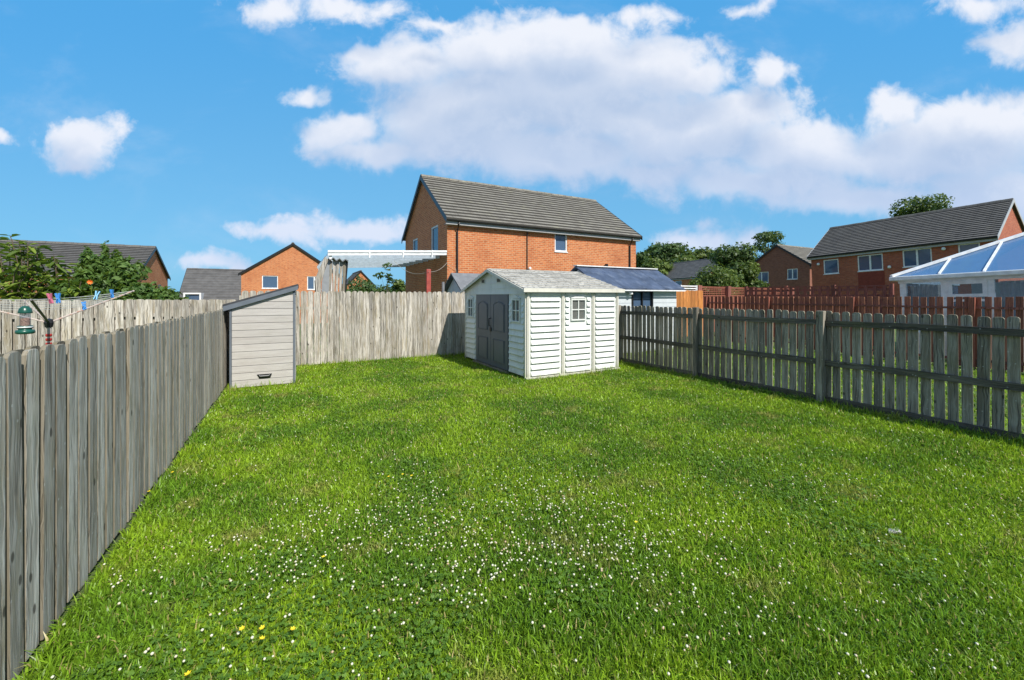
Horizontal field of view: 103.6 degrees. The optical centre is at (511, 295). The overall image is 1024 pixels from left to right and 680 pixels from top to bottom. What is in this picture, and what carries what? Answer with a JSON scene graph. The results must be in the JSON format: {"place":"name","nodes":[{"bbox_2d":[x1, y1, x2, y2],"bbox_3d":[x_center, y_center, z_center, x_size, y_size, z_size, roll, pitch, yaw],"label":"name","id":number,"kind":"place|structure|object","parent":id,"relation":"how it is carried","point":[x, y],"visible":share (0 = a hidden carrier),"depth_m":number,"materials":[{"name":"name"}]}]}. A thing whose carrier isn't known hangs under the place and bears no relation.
{"place":"outdoors","nodes":[
{"label":"outdoors","id":0,"kind":"place"},
{"bbox_2d":[0,0,1023,292],"label":"sky","id":1,"kind":"structure","parent":0,"point":[212,134],"materials":[{"name":"blue"}]},
{"bbox_2d":[12,351,1023,679],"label":"lawn","id":2,"kind":"structure","parent":0,"point":[72,602],"depth_m":2.87,"materials":[{"name":"plant"}]},
{"bbox_2d":[0,309,228,679],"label":"board fence","id":3,"kind":"object","parent":2,"relation":"on","point":[95,431],"visible":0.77,"depth_m":2.31,"materials":[{"name":"grey wood"}]},
{"bbox_2d":[222,284,298,388],"bbox_3d":[-4.860,0.738,7.904,1.190,1.924,1.070,0,0,-27],"label":"storage cupboard","id":4,"kind":"object","parent":2,"relation":"on","point":[262,337],"visible":0.94,"depth_m":7.49,"materials":[{"name":"beige plastic"}]},
{"bbox_2d":[239,290,464,364],"bbox_3d":[-2.482,0.814,11.134,8.400,1.871,0.115,0,0,-29],"label":"board fence","id":5,"kind":"object","parent":2,"relation":"on","point":[428,323],"visible":0.53,"depth_m":10.51,"materials":[{"name":"grey wood"}]},
{"bbox_2d":[50,384,1023,679],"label":"clover","id":6,"kind":"object","parent":2,"relation":"on","point":[325,674],"depth_m":2.33,"materials":[{"name":"plant"}]},
{"bbox_2d":[460,268,624,379],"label":"garden shed","id":7,"kind":"structure","parent":2,"relation":"on","point":[527,324],"depth_m":8.85,"materials":[{"name":"beige plastic"}]},
{"bbox_2d":[467,296,473,316],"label":"window","id":8,"kind":"structure","parent":7,"relation":"in","point":[471,298],"depth_m":10.58,"materials":[{"name":"grey glass"}]},
{"bbox_2d":[476,294,490,364],"bbox_3d":[-0.701,0.800,9.911,0.050,1.680,0.850,0,0,-29],"label":"door","id":9,"kind":"structure","parent":7,"relation":"in","point":[483,301],"depth_m":9.86,"materials":[{"name":"grey plastic"}]},
{"bbox_2d":[491,294,508,370],"bbox_3d":[-0.288,0.800,9.157,0.050,1.680,0.850,0,0,-29],"label":"door","id":10,"kind":"structure","parent":7,"relation":"in","point":[499,302],"depth_m":9.08,"materials":[{"name":"grey plastic"}]},
{"bbox_2d":[511,295,520,322],"bbox_3d":[0.088,0.278,8.456,0.045,0.561,0.373,0,0,-29],"label":"window","id":11,"kind":"structure","parent":7,"relation":"in","point":[515,297],"depth_m":8.45,"materials":[{"name":"beige plastic"}]},
{"bbox_2d":[571,295,585,320],"bbox_3d":[1.434,0.267,8.729,0.413,0.541,0.045,0,0,-29],"label":"window","id":12,"kind":"structure","parent":7,"relation":"in","point":[578,296],"depth_m":8.71,"materials":[{"name":"beige plastic"}]},
{"bbox_2d":[224,353,1022,455],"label":"long grass","id":13,"kind":"structure","parent":2,"relation":"on","point":[305,378],"depth_m":7.87,"materials":[{"name":"green plant"}]},
{"bbox_2d":[619,305,1023,440],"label":"picket fence","id":14,"kind":"object","parent":2,"relation":"on","point":[826,359],"visible":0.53,"depth_m":6.01,"materials":[{"name":"grey wood"}]},
{"bbox_2d":[888,529,900,532],"bbox_3d":[2.691,1.660,2.845,0.090,0.019,0.036,0,0,4],"label":"flat stone","id":15,"kind":"object","parent":2,"relation":"on","point":[892,530],"visible":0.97,"depth_m":2.83,"materials":[{"name":"grey stone"}]},
{"bbox_2d":[296,314,1023,423],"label":"ground","id":16,"kind":"structure","parent":0,"point":[634,364],"depth_m":14.41,"materials":[{"name":"green plant"}]},
{"bbox_2d":[0,237,43,296],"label":"leafy shrub","id":17,"kind":"object","parent":16,"relation":"on","point":[2,276],"visible":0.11,"depth_m":8.49,"materials":[{"name":"green plant"}]},
{"bbox_2d":[0,234,52,298],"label":"leafy shrub","id":18,"kind":"object","parent":16,"relation":"on","point":[18,263],"visible":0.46,"depth_m":8.32,"materials":[{"name":"green plant"}]},
{"bbox_2d":[0,261,58,300],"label":"leafy shrub","id":19,"kind":"object","parent":16,"relation":"on","point":[40,291],"visible":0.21,"depth_m":8.13,"materials":[{"name":"green plant"}]},
{"bbox_2d":[0,281,81,300],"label":"leafy shrub","id":20,"kind":"object","parent":16,"relation":"on","point":[9,294],"visible":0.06,"depth_m":7.97,"materials":[{"name":"green plant"}]},
{"bbox_2d":[25,255,78,298],"bbox_3d":[-9.814,0.414,8.660,0.945,2.575,0.603,0,0,-14],"label":"leafy shrub","id":21,"kind":"object","parent":16,"relation":"on","point":[49,263],"visible":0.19,"depth_m":8.66,"materials":[{"name":"green plant"}]},
{"bbox_2d":[37,278,103,300],"bbox_3d":[-9.318,0.661,8.603,1.318,2.084,0.948,0,0,19],"label":"leafy shrub","id":22,"kind":"object","parent":16,"relation":"on","point":[75,293],"visible":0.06,"depth_m":8.39,"materials":[{"name":"green plant"}]},
{"bbox_2d":[45,250,112,298],"bbox_3d":[-9.451,0.490,8.935,1.080,3.020,1.042,0,0,6],"label":"garden bush","id":23,"kind":"object","parent":16,"relation":"on","point":[82,270],"visible":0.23,"depth_m":8.81,"materials":[{"name":"green plant"}]},
{"bbox_2d":[0,239,170,300],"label":"brick house","id":24,"kind":"structure","parent":16,"relation":"on","point":[71,252],"depth_m":29.73,"materials":[{"name":"tile"}]},
{"bbox_2d":[83,240,119,272],"bbox_3d":[-9.449,0.356,9.300,0.862,3.288,0.805,0,0,2],"label":"garden bush","id":25,"kind":"object","parent":16,"relation":"on","point":[106,249],"visible":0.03,"depth_m":9.30,"materials":[{"name":"green plant"}]},
{"bbox_2d":[74,251,152,300],"bbox_3d":[-8.917,0.497,9.126,1.098,3.007,1.237,0,0,4],"label":"garden bush","id":26,"kind":"object","parent":16,"relation":"on","point":[123,269],"visible":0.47,"depth_m":8.91,"materials":[{"name":"green plant"}]},
{"bbox_2d":[0,299,235,353],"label":"board fence","id":27,"kind":"object","parent":16,"relation":"on","point":[112,315],"visible":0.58,"depth_m":7.90,"materials":[{"name":"grey wood"}]},
{"bbox_2d":[100,275,152,300],"bbox_3d":[-8.220,0.773,8.776,1.034,2.455,0.964,0,0,-29],"label":"garden bush","id":28,"kind":"object","parent":16,"relation":"on","point":[140,289],"visible":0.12,"depth_m":8.67,"materials":[{"name":"green plant"}]},
{"bbox_2d":[142,281,181,299],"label":"garden bush","id":29,"kind":"object","parent":16,"relation":"on","point":[161,292],"visible":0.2,"depth_m":9.00,"materials":[{"name":"green plant"}]},
{"bbox_2d":[154,288,190,300],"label":"garden bush","id":30,"kind":"object","parent":16,"relation":"on","point":[173,294],"visible":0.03,"depth_m":9.05,"materials":[{"name":"green plant"}]},
{"bbox_2d":[179,268,244,300],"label":"brick house","id":31,"kind":"structure","parent":16,"relation":"on","point":[207,284],"depth_m":43.96,"materials":[{"name":"tile"}]},
{"bbox_2d":[238,242,342,323],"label":"brick house","id":32,"kind":"structure","parent":16,"relation":"on","point":[292,263],"depth_m":36.58,"materials":[{"name":"orange brick"}]},
{"bbox_2d":[262,275,277,288],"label":"window","id":33,"kind":"structure","parent":32,"relation":"in","point":[268,282],"depth_m":36.09,"materials":[{"name":"white plastic"}]},
{"bbox_2d":[307,276,315,289],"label":"window","id":34,"kind":"structure","parent":32,"relation":"in","point":[310,279],"depth_m":37.66,"materials":[{"name":"white plastic"}]},
{"bbox_2d":[314,257,347,293],"bbox_3d":[-5.811,-0.648,12.962,0.991,1.171,0.600,0,0,-29],"label":"board screen","id":35,"kind":"object","parent":16,"relation":"on","point":[325,273],"visible":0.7,"depth_m":12.81,"materials":[{"name":"grey wood"}]},
{"bbox_2d":[339,274,375,321],"bbox_3d":[-11.336,0.275,29.848,3.270,3.853,3.192,0,0,38],"label":"hedge bush","id":36,"kind":"object","parent":16,"relation":"on","point":[357,287],"visible":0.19,"depth_m":29.44,"materials":[{"name":"green plant"}]},
{"bbox_2d":[345,270,373,321],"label":"brick house","id":37,"kind":"structure","parent":16,"relation":"on","point":[354,275],"depth_m":56.91,"materials":[{"name":"brick"}]},
{"bbox_2d":[368,284,396,317],"bbox_3d":[-8.381,0.702,27.169,2.654,2.998,2.857,0,0,-29],"label":"hedge bush","id":38,"kind":"object","parent":16,"relation":"on","point":[381,288],"visible":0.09,"depth_m":26.86,"materials":[{"name":"green plant"}]},
{"bbox_2d":[372,262,393,299],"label":"climbing plant","id":39,"kind":"object","parent":16,"relation":"on","point":[389,278],"visible":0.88,"depth_m":15.16,"materials":[{"name":"green plant"}]},
{"bbox_2d":[391,279,405,293],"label":"hedge bush","id":40,"kind":"object","parent":16,"relation":"on","point":[399,285],"visible":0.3,"depth_m":29.58,"materials":[{"name":"green plant"}]},
{"bbox_2d":[426,269,430,292],"bbox_3d":[-2.802,0.407,13.515,0.150,2.585,0.100,0,0,-29],"label":"clothes post","id":41,"kind":"object","parent":16,"relation":"on","point":[428,281],"visible":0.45,"depth_m":13.46,"materials":[{"name":"red metal"}]},
{"bbox_2d":[442,282,444,292],"bbox_3d":[-2.295,0.623,13.450,0.100,2.154,0.095,0,0,-29],"label":"steel post","id":42,"kind":"object","parent":16,"relation":"on","point":[443,286],"visible":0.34,"depth_m":13.41,"materials":[{"name":"grey metal"}]},
{"bbox_2d":[445,273,479,293],"bbox_3d":[-1.245,0.470,13.854,1.800,2.459,1.900,0,0,-29],"label":"playhouse","id":43,"kind":"object","parent":16,"relation":"on","point":[457,282],"visible":0.2,"depth_m":13.46,"materials":[{"name":"grey paint"}]},
{"bbox_2d":[401,174,641,292],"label":"brick house","id":44,"kind":"structure","parent":16,"relation":"on","point":[474,227],"depth_m":19.17,"materials":[{"name":"orange brick"}]},
{"bbox_2d":[317,250,446,290],"bbox_3d":[-6.269,-0.080,18.500,4.470,3.560,6.825,0,0,-29],"label":"canopy","id":45,"kind":"object","parent":44,"relation":"attached to","point":[403,258],"visible":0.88,"depth_m":16.46,"materials":[{"name":"white plastic"}]},
{"bbox_2d":[413,238,417,249],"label":"window","id":46,"kind":"structure","parent":44,"relation":"in","point":[415,242],"depth_m":21.11,"materials":[{"name":"blue glass"}]},
{"bbox_2d":[431,225,437,249],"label":"window","id":47,"kind":"structure","parent":44,"relation":"in","point":[434,230],"depth_m":18.31,"materials":[{"name":"blue glass"}]},
{"bbox_2d":[554,234,567,252],"bbox_3d":[2.341,-2.645,19.371,0.787,1.158,0.125,0,0,-29],"label":"window","id":48,"kind":"structure","parent":44,"relation":"in","point":[560,240],"depth_m":19.42,"materials":[{"name":"blue glass"}]},
{"bbox_2d":[636,251,651,267],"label":"broadleaf tree","id":49,"kind":"object","parent":16,"relation":"on","point":[641,257],"visible":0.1,"depth_m":76.19,"materials":[{"name":"green plant"}]},
{"bbox_2d":[643,242,670,262],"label":"broadleaf tree","id":50,"kind":"object","parent":16,"relation":"on","point":[653,252],"visible":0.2,"depth_m":81.61,"materials":[{"name":"green plant"}]},
{"bbox_2d":[640,258,675,275],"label":"broadleaf tree","id":51,"kind":"object","parent":16,"relation":"on","point":[664,268],"visible":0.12,"depth_m":70.83,"materials":[{"name":"green plant"}]},
{"bbox_2d":[656,241,691,264],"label":"broadleaf tree","id":52,"kind":"object","parent":16,"relation":"on","point":[676,249],"visible":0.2,"depth_m":80.06,"materials":[{"name":"green plant"}]},
{"bbox_2d":[667,252,698,263],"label":"broadleaf tree","id":53,"kind":"object","parent":16,"relation":"on","point":[682,257],"visible":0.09,"depth_m":73.53,"materials":[{"name":"green plant"}]},
{"bbox_2d":[680,285,696,290],"bbox_3d":[7.583,0.625,17.300,1.168,2.150,0.060,0,0,-33],"label":"white railing","id":54,"kind":"object","parent":16,"relation":"on","point":[695,286],"visible":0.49,"depth_m":17.34,"materials":[{"name":"plastic"}]},
{"bbox_2d":[676,290,702,336],"bbox_3d":[7.220,0.764,16.559,1.830,1.972,0.115,0,0,-29],"label":"fence panel","id":55,"kind":"object","parent":16,"relation":"on","point":[687,299],"visible":0.28,"depth_m":16.53,"materials":[{"name":"orange wood"}]},
{"bbox_2d":[665,259,717,289],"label":"brick house","id":56,"kind":"structure","parent":16,"relation":"on","point":[682,273],"depth_m":64.81,"materials":[{"name":"grey tile"}]},
{"bbox_2d":[686,246,712,259],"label":"broadleaf tree","id":57,"kind":"object","parent":16,"relation":"on","point":[699,254],"visible":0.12,"depth_m":79.69,"materials":[{"name":"green plant"}]},
{"bbox_2d":[705,250,714,258],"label":"broadleaf tree","id":58,"kind":"object","parent":16,"relation":"on","point":[708,255],"visible":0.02,"depth_m":78.51,"materials":[{"name":"green plant"}]},
{"bbox_2d":[686,262,744,294],"bbox_3d":[14.954,-0.233,30.115,4.324,4.469,3.825,0,0,29],"label":"broadleaf tree","id":59,"kind":"object","parent":16,"relation":"on","point":[715,277],"visible":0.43,"depth_m":29.12,"materials":[{"name":"green plant"}]},
{"bbox_2d":[707,241,758,289],"bbox_3d":[18.598,-1.257,34.073,4.117,6.519,3.802,0,0,-29],"label":"cedar tree","id":60,"kind":"object","parent":16,"relation":"on","point":[731,257],"visible":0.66,"depth_m":33.16,"materials":[{"name":"green plant"}]},
{"bbox_2d":[691,285,793,331],"bbox_3d":[12.756,0.620,21.500,11.731,2.160,0.320,0,0,-38],"label":"trellis fence","id":61,"kind":"object","parent":16,"relation":"on","point":[726,291],"visible":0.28,"depth_m":19.59,"materials":[{"name":"red wood"}]},
{"bbox_2d":[732,261,769,294],"bbox_3d":[19.316,-0.459,32.900,2.994,4.921,2.462,0,0,33],"label":"broadleaf tree","id":62,"kind":"object","parent":16,"relation":"on","point":[750,276],"visible":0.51,"depth_m":32.41,"materials":[{"name":"green plant"}]},
{"bbox_2d":[751,231,785,260],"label":"tall tree","id":63,"kind":"object","parent":16,"relation":"on","point":[769,237],"visible":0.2,"depth_m":71.11,"materials":[{"name":"green plant"}]},
{"bbox_2d":[754,244,812,297],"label":"brick house","id":64,"kind":"structure","parent":16,"relation":"on","point":[784,265],"depth_m":43.04,"materials":[{"name":"brown brick"}]},
{"bbox_2d":[756,272,767,282],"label":"window","id":65,"kind":"structure","parent":64,"relation":"in","point":[763,276],"depth_m":44.84,"materials":[{"name":"white plastic"}]},
{"bbox_2d":[787,269,797,279],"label":"window","id":66,"kind":"structure","parent":64,"relation":"in","point":[792,274],"depth_m":42.21,"materials":[{"name":"white plastic"}]},
{"bbox_2d":[744,284,893,345],"bbox_3d":[11.245,0.655,15.277,0.100,2.090,4.900,0,0,-29],"label":"trellis fence","id":67,"kind":"object","parent":16,"relation":"on","point":[884,289],"visible":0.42,"depth_m":14.73,"materials":[{"name":"red wood"}]},
{"bbox_2d":[807,198,1023,321],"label":"brick house","id":68,"kind":"structure","parent":16,"relation":"on","point":[877,252],"depth_m":26.80,"materials":[{"name":"brown brick"}]},
{"bbox_2d":[823,259,838,274],"bbox_3d":[23.607,-2.122,29.820,0.125,1.104,1.008,0,-2,-29],"label":"window","id":69,"kind":"structure","parent":68,"relation":"in","point":[831,266],"depth_m":29.84,"materials":[{"name":"white plastic"}]},
{"bbox_2d":[857,254,882,271],"bbox_3d":[24.714,-2.250,27.799,0.125,1.199,1.463,0,0,-29],"label":"window","id":70,"kind":"structure","parent":68,"relation":"in","point":[874,262],"depth_m":27.80,"materials":[{"name":"white plastic"}]},
{"bbox_2d":[902,248,931,267],"bbox_3d":[25.856,-2.407,25.713,0.125,1.217,1.447,0,0,-29],"label":"window","id":71,"kind":"structure","parent":68,"relation":"in","point":[914,257],"depth_m":25.75,"materials":[{"name":"white plastic"}]},
{"bbox_2d":[958,242,979,252],"bbox_3d":[26.933,-2.570,23.745,0.125,1.027,0.943,0,-2,-29],"label":"window","id":72,"kind":"structure","parent":68,"relation":"in","point":[962,247],"depth_m":23.85,"materials":[{"name":"grey glass"}]},
{"bbox_2d":[887,193,954,216],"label":"broadleaf tree","id":73,"kind":"object","parent":16,"relation":"on","point":[925,204],"visible":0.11,"depth_m":55.51,"materials":[{"name":"green plant"}]},
{"bbox_2d":[889,232,1023,361],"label":"conservatory","id":74,"kind":"object","parent":16,"relation":"on","point":[980,269],"visible":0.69,"depth_m":10.85,"materials":[{"name":"blue glass"}]},
{"bbox_2d":[623,337,1023,433],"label":"neighbouring lawn","id":75,"kind":"structure","parent":0,"point":[974,414],"depth_m":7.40,"materials":[{"name":"green plant"}]},
{"bbox_2d":[571,265,684,352],"bbox_3d":[3.451,0.388,13.073,3.490,2.625,2.380,0,0,-29],"label":"log cabin","id":76,"kind":"object","parent":75,"relation":"on","point":[651,287],"visible":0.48,"depth_m":12.45,"materials":[{"name":"blue paint"}]},
{"bbox_2d":[631,291,652,311],"bbox_3d":[3.953,0.175,12.260,0.894,0.670,0.070,0,0,-29],"label":"window","id":77,"kind":"structure","parent":76,"relation":"in","point":[638,298],"depth_m":12.27,"materials":[{"name":"blue glass"}]},
{"bbox_2d":[704,296,1023,371],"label":"picket fence","id":78,"kind":"object","parent":75,"relation":"on","point":[972,307],"visible":0.48,"depth_m":10.81,"materials":[{"name":"red wood"}]},
{"label":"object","id":79,"kind":"structure","parent":0,"visible":0},
{"bbox_2d":[0,290,133,344],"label":"rotary airer","id":80,"kind":"object","parent":79,"relation":"on","point":[48,324],"visible":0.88,"depth_m":4.59,"materials":[{"name":"black plastic"}]},
{"bbox_2d":[15,299,35,333],"bbox_3d":[-4.709,0.200,3.900,0.132,0.341,0.132,0,0,-29],"label":"bird feeder","id":81,"kind":"object","parent":80,"relation":"hanging from","point":[25,327],"visible":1,"depth_m":3.88,"materials":[{"name":"green plastic"}]},
{"bbox_2d":[46,293,53,303],"bbox_3d":[-4.738,0.031,4.137,0.048,0.106,0.015,0,13,-2],"label":"clothes peg","id":82,"kind":"object","parent":80,"relation":"attached to","point":[49,296],"visible":1,"depth_m":4.13,"materials":[{"name":"pink plastic"}]},
{"bbox_2d":[54,293,60,302],"bbox_3d":[-4.774,0.027,4.240,0.048,0.106,0.015,-4,0,-9],"label":"clothes peg","id":83,"kind":"object","parent":80,"relation":"attached to","point":[58,295],"visible":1,"depth_m":4.24,"materials":[{"name":"blue plastic"}]},
{"bbox_2d":[81,302,86,309],"bbox_3d":[-5.140,0.122,4.844,0.048,0.106,0.015,-20,-11,-2],"label":"clothes peg","id":84,"kind":"object","parent":80,"relation":"attached to","point":[84,305],"visible":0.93,"depth_m":4.84,"materials":[{"name":"blue plastic"}]},
{"bbox_2d":[93,291,100,299],"bbox_3d":[-4.982,-0.003,4.836,0.048,0.106,0.015,10,-15,-19],"label":"clothes peg","id":85,"kind":"object","parent":80,"relation":"attached to","point":[96,296],"visible":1,"depth_m":4.83,"materials":[{"name":"blue plastic"}]},
{"bbox_2d":[109,289,113,297],"bbox_3d":[-5.083,-0.024,5.124,0.048,0.106,0.015,2,8,7],"label":"clothes peg","id":86,"kind":"object","parent":80,"relation":"attached to","point":[111,293],"visible":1,"depth_m":5.12,"materials":[{"name":"blue plastic"}]}
]}

